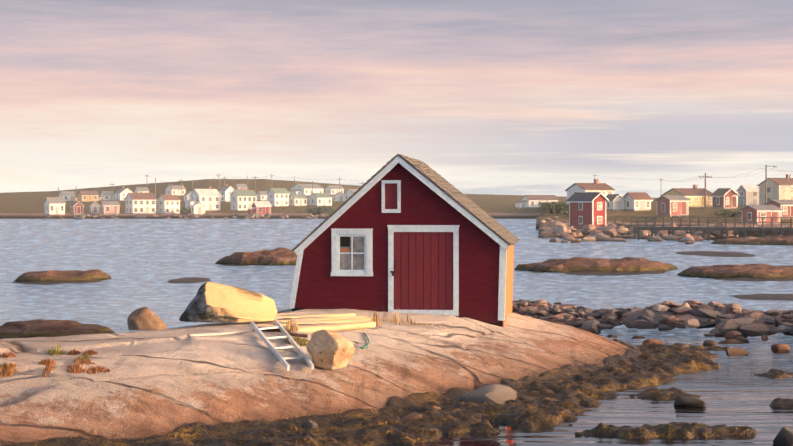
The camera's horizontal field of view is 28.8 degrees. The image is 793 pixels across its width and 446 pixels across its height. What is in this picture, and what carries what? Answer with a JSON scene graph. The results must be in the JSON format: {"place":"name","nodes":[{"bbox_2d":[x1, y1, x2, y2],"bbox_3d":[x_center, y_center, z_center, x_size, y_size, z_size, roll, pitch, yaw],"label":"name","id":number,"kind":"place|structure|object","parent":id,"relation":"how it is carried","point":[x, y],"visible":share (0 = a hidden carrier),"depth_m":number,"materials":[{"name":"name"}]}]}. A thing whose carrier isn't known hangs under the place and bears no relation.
{"place":"outdoors","nodes":[
{"label":"outdoors","id":0,"kind":"place"},
{"bbox_2d":[0,219,792,445],"bbox_3d":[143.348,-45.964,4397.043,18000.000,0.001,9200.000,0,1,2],"label":"water","id":1,"kind":"structure","parent":0,"point":[141,262],"depth_m":65.17,"materials":[{"name":"blue liquid"}]},
{"bbox_2d":[12,279,108,284],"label":"weed strip","id":2,"kind":"object","parent":1,"relation":"on","point":[53,283],"visible":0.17,"depth_m":69.73,"materials":[{"name":"brown plant"}]},
{"bbox_2d":[15,269,111,281],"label":"islet rock","id":3,"kind":"object","parent":1,"relation":"on","point":[60,276],"visible":0.5,"depth_m":71.23,"materials":[{"name":"stone"}]},
{"bbox_2d":[167,277,209,282],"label":"rock","id":4,"kind":"object","parent":1,"relation":"on","point":[191,280],"visible":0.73,"depth_m":71.22,"materials":[{"name":"grey stone"}]},
{"bbox_2d":[222,264,250,265],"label":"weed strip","id":5,"kind":"object","parent":1,"relation":"on","point":[234,265],"visible":0.06,"depth_m":89.99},
{"bbox_2d":[215,247,296,265],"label":"islet rock","id":6,"kind":"object","parent":1,"relation":"in","point":[280,256],"visible":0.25,"depth_m":90.94,"materials":[{"name":"stone"}]},
{"bbox_2d":[0,309,630,445],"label":"rock outcrop","id":7,"kind":"object","parent":1,"relation":"on","point":[158,382],"visible":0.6,"depth_m":25.46,"materials":[{"name":"stone"}]},
{"bbox_2d":[0,362,13,374],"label":"heath tuft","id":8,"kind":"object","parent":7,"relation":"on","point":[6,367],"visible":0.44,"depth_m":23.36,"materials":[{"name":"orange plant"}]},
{"bbox_2d":[0,350,15,357],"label":"heath tuft","id":9,"kind":"object","parent":7,"relation":"on","point":[4,355],"visible":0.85,"depth_m":24.38,"materials":[{"name":"brown plant"}]},
{"bbox_2d":[0,362,16,377],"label":"heath tuft","id":10,"kind":"object","parent":7,"relation":"on","point":[1,368],"visible":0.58,"depth_m":23.32,"materials":[{"name":"brown plant"}]},
{"bbox_2d":[2,363,15,376],"bbox_3d":[-5.869,2.218,23.384,0.165,0.207,0.534,0,1,2],"label":"heath tuft","id":11,"kind":"object","parent":7,"relation":"on","point":[7,369],"visible":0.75,"depth_m":23.33,"materials":[{"name":"orange plant"}]},
{"bbox_2d":[38,358,56,366],"bbox_3d":[-5.422,2.170,23.951,0.291,0.181,0.296,0,1,2],"label":"heath tuft","id":12,"kind":"object","parent":7,"relation":"on","point":[47,362],"visible":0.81,"depth_m":23.93,"materials":[{"name":"brown plant"}]},
{"bbox_2d":[42,364,53,376],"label":"heath tuft","id":13,"kind":"object","parent":7,"relation":"on","point":[48,368],"visible":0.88,"depth_m":23.44,"materials":[{"name":"orange plant"}]},
{"bbox_2d":[46,345,63,353],"bbox_3d":[-5.720,2.109,25.796,0.243,0.138,0.593,0,1,2],"label":"heath tuft","id":14,"kind":"object","parent":7,"relation":"on","point":[48,351],"visible":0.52,"depth_m":25.83,"materials":[{"name":"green plant"}]},
{"bbox_2d":[0,319,114,338],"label":"rock","id":15,"kind":"object","parent":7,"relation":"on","point":[34,328],"visible":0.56,"depth_m":40.52,"materials":[{"name":"stone"}]},
{"bbox_2d":[49,349,66,355],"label":"heath tuft","id":16,"kind":"object","parent":7,"relation":"on","point":[57,352],"visible":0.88,"depth_m":25.39,"materials":[{"name":"green plant"}]},
{"bbox_2d":[67,349,80,354],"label":"heath tuft","id":17,"kind":"object","parent":7,"relation":"on","point":[73,352],"visible":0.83,"depth_m":25.37,"materials":[{"name":"brown plant"}]},
{"bbox_2d":[67,362,82,369],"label":"heath tuft","id":18,"kind":"object","parent":7,"relation":"on","point":[72,364],"visible":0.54,"depth_m":23.87,"materials":[{"name":"brown plant"}]},
{"bbox_2d":[67,365,84,373],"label":"heath tuft","id":19,"kind":"object","parent":7,"relation":"on","point":[75,370],"visible":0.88,"depth_m":23.60,"materials":[{"name":"brown plant"}]},
{"bbox_2d":[76,354,90,360],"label":"heath tuft","id":20,"kind":"object","parent":7,"relation":"on","point":[82,357],"visible":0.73,"depth_m":24.91,"materials":[{"name":"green plant"}]},
{"bbox_2d":[73,357,94,364],"bbox_3d":[-4.928,2.168,24.250,0.326,0.126,0.293,1,1,43],"label":"heath tuft","id":21,"kind":"object","parent":7,"relation":"on","point":[86,361],"visible":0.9,"depth_m":24.24,"materials":[{"name":"brown plant"}]},
{"bbox_2d":[82,348,98,354],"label":"heath tuft","id":22,"kind":"object","parent":7,"relation":"on","point":[89,352],"visible":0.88,"depth_m":25.34,"materials":[{"name":"brown plant"}]},
{"bbox_2d":[82,365,102,373],"bbox_3d":[-4.673,2.244,23.739,0.310,0.150,0.463,0,1,2],"label":"heath tuft","id":23,"kind":"object","parent":7,"relation":"on","point":[90,370],"visible":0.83,"depth_m":23.68,"materials":[{"name":"brown plant"}]},
{"bbox_2d":[92,365,109,372],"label":"heath tuft","id":24,"kind":"object","parent":7,"relation":"on","point":[103,368],"visible":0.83,"depth_m":23.77,"materials":[{"name":"brown plant"}]},
{"bbox_2d":[127,307,166,329],"bbox_3d":[-7.089,2.825,43.818,1.109,0.885,0.984,0,1,2],"label":"pointed rock","id":25,"kind":"object","parent":7,"relation":"on","point":[144,318],"visible":0.67,"depth_m":43.49,"materials":[{"name":"brown stone"}]},
{"bbox_2d":[188,330,251,337],"bbox_3d":[-3.186,2.005,27.831,1.284,0.080,0.097,0,1,-36],"label":"driftwood pole","id":26,"kind":"object","parent":7,"relation":"on","point":[226,333],"visible":0.75,"depth_m":27.86,"materials":[{"name":"beige wood"}]},
{"bbox_2d":[179,282,276,322],"bbox_3d":[-3.252,1.539,30.287,1.034,0.846,2.070,0,1,37],"label":"long boulder","id":27,"kind":"object","parent":7,"relation":"on","point":[211,302],"visible":1,"depth_m":29.66,"materials":[{"name":"beige stone"}]},
{"bbox_2d":[253,327,307,337],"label":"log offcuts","id":28,"kind":"object","parent":7,"relation":"on","point":[290,333],"visible":0.46,"depth_m":28.41,"materials":[{"name":"wood"}]},
{"bbox_2d":[251,319,313,370],"bbox_3d":[-2.088,2.114,27.310,0.638,0.553,4.525,0,1,-13],"label":"ladder","id":29,"kind":"object","parent":7,"relation":"on","point":[280,358],"visible":1,"depth_m":26.88,"materials":[{"name":"paint"}]},
{"bbox_2d":[286,317,298,331],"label":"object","id":30,"kind":"object","parent":7,"relation":"on","point":[291,326],"visible":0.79,"depth_m":29.19,"materials":[{"name":"beige plant"}]},
{"bbox_2d":[286,336,309,345],"bbox_3d":[-1.772,2.133,27.878,0.461,0.182,0.609,0,1,2],"label":"grass tuft","id":31,"kind":"object","parent":7,"relation":"on","point":[298,340],"visible":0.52,"depth_m":27.85,"materials":[{"name":"green plant"}]},
{"bbox_2d":[268,311,378,332],"bbox_3d":[-1.608,2.014,31.524,2.258,0.215,4.043,0,1,-17],"label":"log pile","id":32,"kind":"object","parent":7,"relation":"on","point":[352,322],"visible":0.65,"depth_m":30.77,"materials":[{"name":"yellow wood"}]},
{"bbox_2d":[306,329,354,368],"bbox_3d":[-1.107,2.114,25.925,0.827,0.662,0.729,0,1,2],"label":"boulder","id":33,"kind":"object","parent":7,"relation":"on","point":[327,349],"visible":0.98,"depth_m":25.75,"materials":[{"name":"beige stone"}]},
{"bbox_2d":[371,313,381,326],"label":"tuft","id":34,"kind":"object","parent":7,"relation":"on","point":[373,319],"visible":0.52,"depth_m":31.03,"materials":[{"name":"beige plant"}]},
{"bbox_2d":[377,307,412,324],"bbox_3d":[-0.074,1.910,31.893,0.932,0.397,0.454,0,1,2],"label":"grass tuft","id":35,"kind":"object","parent":7,"relation":"on","point":[396,321],"depth_m":31.86,"materials":[{"name":"beige plant"}]},
{"bbox_2d":[3,341,792,445],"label":"seaweed","id":36,"kind":"object","parent":7,"relation":"on","point":[572,388],"depth_m":24.65,"materials":[{"name":"brown plant"}]},
{"bbox_2d":[289,154,519,326],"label":"fishing shed","id":37,"kind":"structure","parent":7,"relation":"on","point":[405,234],"depth_m":33.61,"materials":[{"name":"red paint"}]},
{"bbox_2d":[300,338,792,445],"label":"foreshore stones","id":38,"kind":"object","parent":7,"relation":"on","point":[494,394],"visible":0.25,"depth_m":26.59,"materials":[{"name":"stone"}]},
{"bbox_2d":[514,257,677,272],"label":"islet rock","id":39,"kind":"object","parent":1,"relation":"in","point":[626,264],"visible":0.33,"depth_m":81.57,"materials":[{"name":"stone"}]},
{"bbox_2d":[531,271,665,275],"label":"weed strip","id":40,"kind":"object","parent":1,"relation":"on","point":[589,273],"visible":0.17,"depth_m":79.31,"materials":[{"name":"grey"}]},
{"bbox_2d":[512,299,792,343],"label":"breakwater rubble","id":41,"kind":"object","parent":1,"relation":"on","point":[733,323],"visible":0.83,"depth_m":41.22,"materials":[{"name":"stone"}]},
{"bbox_2d":[676,251,755,256],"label":"weed strip","id":42,"kind":"object","parent":1,"relation":"on","point":[719,254],"visible":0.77,"depth_m":109.93,"materials":[{"name":"plant"}]},
{"bbox_2d":[677,264,792,278],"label":"islet rock","id":43,"kind":"object","parent":1,"relation":"in","point":[746,271],"visible":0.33,"depth_m":74.50,"materials":[{"name":"stone"}]},
{"bbox_2d":[711,235,792,244],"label":"islet rock","id":44,"kind":"object","parent":1,"relation":"in","point":[778,240],"visible":0.48,"depth_m":139.04,"materials":[{"name":"stone"}]},
{"bbox_2d":[714,277,792,281],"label":"weed strip","id":45,"kind":"object","parent":1,"relation":"on","point":[757,279],"visible":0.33,"depth_m":72.31,"materials":[{"name":"brown plant"}]},
{"bbox_2d":[731,294,792,300],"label":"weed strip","id":46,"kind":"object","parent":1,"relation":"on","point":[783,297],"visible":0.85,"depth_m":58.21,"materials":[{"name":"grey"}]},
{"bbox_2d":[0,179,792,239],"bbox_3d":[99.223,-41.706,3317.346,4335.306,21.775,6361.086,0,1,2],"label":"shore terrain","id":47,"kind":"structure","parent":0,"point":[22,205],"depth_m":470.91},
{"bbox_2d":[44,197,65,214],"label":"house","id":48,"kind":"structure","parent":47,"relation":"on","point":[54,205],"depth_m":426.88,"materials":[{"name":"paint"}]},
{"bbox_2d":[59,191,75,201],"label":"house","id":49,"kind":"structure","parent":47,"relation":"on","point":[67,196],"depth_m":594.31,"materials":[{"name":"paint"}]},
{"bbox_2d":[70,201,83,214],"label":"house","id":50,"kind":"structure","parent":47,"relation":"on","point":[76,207],"depth_m":434.71,"materials":[{"name":"paint"}]},
{"bbox_2d":[73,191,98,201],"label":"house","id":51,"kind":"structure","parent":47,"relation":"on","point":[85,196],"depth_m":590.50,"materials":[{"name":"paint"}]},
{"bbox_2d":[89,202,99,213],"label":"house","id":52,"kind":"structure","parent":47,"relation":"on","point":[94,207],"depth_m":439.76,"materials":[{"name":"paint"}]},
{"bbox_2d":[98,191,114,200],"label":"house","id":53,"kind":"structure","parent":47,"relation":"on","point":[106,195],"depth_m":596.84,"materials":[{"name":"paint"}]},
{"bbox_2d":[100,201,119,214],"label":"shed","id":54,"kind":"structure","parent":47,"relation":"on","point":[109,207],"depth_m":434.58,"materials":[{"name":"paint"}]},
{"bbox_2d":[114,186,132,200],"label":"house","id":55,"kind":"structure","parent":47,"relation":"on","point":[121,193],"depth_m":594.00,"materials":[{"name":"paint"}]},
{"bbox_2d":[124,193,156,213],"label":"house","id":56,"kind":"structure","parent":47,"relation":"on","point":[140,203],"depth_m":442.04,"materials":[{"name":"paint"}]},
{"bbox_2d":[133,187,148,192],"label":"house","id":57,"kind":"structure","parent":47,"relation":"on","point":[141,190],"depth_m":622.82,"materials":[{"name":"paint"}]},
{"bbox_2d":[156,195,180,213],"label":"house","id":58,"kind":"structure","parent":47,"relation":"on","point":[168,204],"depth_m":444.52,"materials":[{"name":"paint"}]},
{"bbox_2d":[165,185,185,195],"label":"house","id":59,"kind":"structure","parent":47,"relation":"on","point":[176,190],"depth_m":628.98,"materials":[{"name":"paint"}]},
{"bbox_2d":[178,207,190,213],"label":"shrub","id":60,"kind":"object","parent":47,"relation":"on","point":[184,210],"visible":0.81,"depth_m":441.55,"materials":[{"name":"green plant"}]},
{"bbox_2d":[43,213,328,219],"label":"shore rocks","id":61,"kind":"object","parent":47,"relation":"on","point":[250,216],"visible":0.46,"depth_m":418.38,"materials":[{"name":"stone"}]},
{"bbox_2d":[183,191,191,200],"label":"house","id":62,"kind":"structure","parent":47,"relation":"on","point":[186,196],"depth_m":575.35,"materials":[{"name":"paint"}]},
{"bbox_2d":[190,202,205,214],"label":"shed","id":63,"kind":"structure","parent":47,"relation":"on","point":[197,207],"depth_m":434.92,"materials":[{"name":"paint"}]},
{"bbox_2d":[184,187,221,210],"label":"house","id":64,"kind":"structure","parent":47,"relation":"on","point":[210,198],"depth_m":474.05,"materials":[{"name":"paint"}]},
{"bbox_2d":[219,184,233,201],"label":"house","id":65,"kind":"structure","parent":47,"relation":"on","point":[225,191],"depth_m":570.23,"materials":[{"name":"paint"}]},
{"bbox_2d":[234,184,247,189],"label":"house","id":66,"kind":"structure","parent":47,"relation":"on","point":[242,187],"depth_m":647.77,"materials":[{"name":"paint"}]},
{"bbox_2d":[229,190,257,210],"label":"house","id":67,"kind":"structure","parent":47,"relation":"on","point":[241,200],"depth_m":474.93,"materials":[{"name":"paint"}]},
{"bbox_2d":[247,201,271,214],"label":"shed","id":68,"kind":"structure","parent":47,"relation":"on","point":[262,207],"depth_m":436.35,"materials":[{"name":"paint"}]},
{"bbox_2d":[257,191,267,200],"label":"house","id":69,"kind":"structure","parent":47,"relation":"on","point":[262,195],"depth_m":580.77,"materials":[{"name":"paint"}]},
{"bbox_2d":[266,188,289,206],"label":"house","id":70,"kind":"structure","parent":47,"relation":"on","point":[277,197],"depth_m":521.07,"materials":[{"name":"paint"}]},
{"bbox_2d":[289,194,307,205],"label":"house","id":71,"kind":"structure","parent":47,"relation":"on","point":[297,199],"depth_m":524.07,"materials":[{"name":"paint"}]},
{"bbox_2d":[288,184,323,195],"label":"house","id":72,"kind":"structure","parent":47,"relation":"on","point":[306,189],"depth_m":632.95,"materials":[{"name":"paint"}]},
{"bbox_2d":[298,206,336,214],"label":"shrub","id":73,"kind":"object","parent":47,"relation":"on","point":[325,210],"visible":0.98,"depth_m":430.43,"materials":[{"name":"green plant"}]},
{"bbox_2d":[308,193,332,205],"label":"house","id":74,"kind":"structure","parent":47,"relation":"on","point":[319,199],"depth_m":525.73,"materials":[{"name":"paint"}]},
{"bbox_2d":[325,185,343,194],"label":"house","id":75,"kind":"structure","parent":47,"relation":"on","point":[332,189],"depth_m":646.11,"materials":[{"name":"paint"}]},
{"bbox_2d":[333,192,346,201],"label":"house","id":76,"kind":"structure","parent":47,"relation":"on","point":[339,197],"depth_m":575.91,"materials":[{"name":"paint"}]},
{"bbox_2d":[344,189,357,199],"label":"house","id":77,"kind":"structure","parent":47,"relation":"on","point":[349,192],"depth_m":574.94,"materials":[{"name":"paint"}]},
{"bbox_2d":[515,195,558,207],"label":"house","id":78,"kind":"structure","parent":47,"relation":"on","point":[531,201],"depth_m":499.65,"materials":[{"name":"paint"}]},
{"bbox_2d":[538,201,568,212],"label":"shrub","id":79,"kind":"object","parent":47,"relation":"on","point":[557,208],"visible":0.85,"depth_m":247.47,"materials":[{"name":"green plant"}]},
{"bbox_2d":[540,216,568,222],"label":"shore rocks","id":80,"kind":"object","parent":47,"relation":"on","point":[547,219],"visible":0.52,"depth_m":211.20,"materials":[{"name":"stone"}]},
{"bbox_2d":[561,206,568,213],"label":"shrub","id":81,"kind":"object","parent":47,"relation":"on","point":[565,209],"visible":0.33,"depth_m":241.77,"materials":[{"name":"green plant"}]},
{"bbox_2d":[538,221,632,230],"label":"shore rocks","id":82,"kind":"object","parent":47,"relation":"on","point":[558,223],"visible":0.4,"depth_m":195.39,"materials":[{"name":"stone"}]},
{"bbox_2d":[566,192,608,227],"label":"house","id":83,"kind":"structure","parent":47,"relation":"on","point":[585,208],"depth_m":183.54,"materials":[{"name":"paint"}]},
{"bbox_2d":[565,179,614,203],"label":"house","id":84,"kind":"structure","parent":47,"relation":"on","point":[605,189],"depth_m":260.10,"materials":[{"name":"paint"}]},
{"bbox_2d":[606,194,625,210],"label":"house","id":85,"kind":"structure","parent":47,"relation":"on","point":[616,202],"depth_m":252.30,"materials":[{"name":"paint"}]},
{"bbox_2d":[538,223,694,242],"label":"shore rocks","id":86,"kind":"object","parent":47,"relation":"on","point":[566,234],"visible":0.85,"depth_m":166.39,"materials":[{"name":"stone"}]},
{"bbox_2d":[623,192,652,210],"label":"house","id":87,"kind":"structure","parent":47,"relation":"on","point":[638,201],"depth_m":252.10,"materials":[{"name":"paint"}]},
{"bbox_2d":[655,195,690,216],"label":"shed","id":88,"kind":"structure","parent":47,"relation":"on","point":[672,205],"depth_m":223.24,"materials":[{"name":"paint"}]},
{"bbox_2d":[656,185,711,206],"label":"house","id":89,"kind":"structure","parent":47,"relation":"on","point":[695,195],"depth_m":292.86,"materials":[{"name":"paint"}]},
{"bbox_2d":[607,216,792,240],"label":"wharf","id":90,"kind":"structure","parent":47,"relation":"on","point":[647,226],"depth_m":154.82,"materials":[{"name":"brown wood"}]},
{"bbox_2d":[699,173,707,209],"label":"pole","id":91,"kind":"object","parent":47,"relation":"on","point":[705,193],"visible":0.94,"depth_m":255.40,"materials":[{"name":"brown wood"}]},
{"bbox_2d":[598,168,792,181],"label":"wires","id":92,"kind":"object","parent":91,"relation":"hanging from","point":[707,177],"visible":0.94,"depth_m":285.52,"materials":[{"name":"black metal"}]},
{"bbox_2d":[710,188,739,208],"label":"house","id":93,"kind":"structure","parent":47,"relation":"on","point":[724,198],"depth_m":263.78,"materials":[{"name":"paint"}]},
{"bbox_2d":[714,209,741,216],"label":"shrub","id":94,"kind":"object","parent":47,"relation":"on","point":[725,212],"visible":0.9,"depth_m":221.92,"materials":[{"name":"green plant"}]},
{"bbox_2d":[685,223,792,243],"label":"shore rocks","id":95,"kind":"object","parent":47,"relation":"on","point":[697,236],"visible":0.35,"depth_m":154.10,"materials":[{"name":"stone"}]},
{"bbox_2d":[736,185,758,205],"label":"house","id":96,"kind":"structure","parent":47,"relation":"on","point":[749,194],"depth_m":305.71,"materials":[{"name":"paint"}]},
{"bbox_2d":[739,205,782,224],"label":"shed","id":97,"kind":"structure","parent":47,"relation":"on","point":[752,211],"depth_m":192.46,"materials":[{"name":"paint"}]},
{"bbox_2d":[765,165,776,202],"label":"pole","id":98,"kind":"object","parent":47,"relation":"on","point":[766,166],"visible":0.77,"depth_m":274.37,"materials":[{"name":"grey wood"}]},
{"bbox_2d":[757,174,792,204],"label":"house","id":99,"kind":"structure","parent":47,"relation":"on","point":[779,188],"depth_m":291.11,"materials":[{"name":"paint"}]},
{"bbox_2d":[763,200,792,218],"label":"shed","id":100,"kind":"structure","parent":47,"relation":"on","point":[786,206],"depth_m":203.59,"materials":[{"name":"paint"}]},
{"bbox_2d":[0,0,792,197],"label":"sky","id":101,"kind":"structure","parent":0,"point":[497,97],"materials":[{"name":"pink"}]},
{"bbox_2d":[384,321,453,329],"bbox_3d":[0.500,2.131,31.900,1.528,0.220,0.408,0,1,2],"label":"grass tuft","id":102,"kind":"object","parent":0,"point":[420,324],"depth_m":31.89,"materials":[{"name":"beige plant"}]}
]}

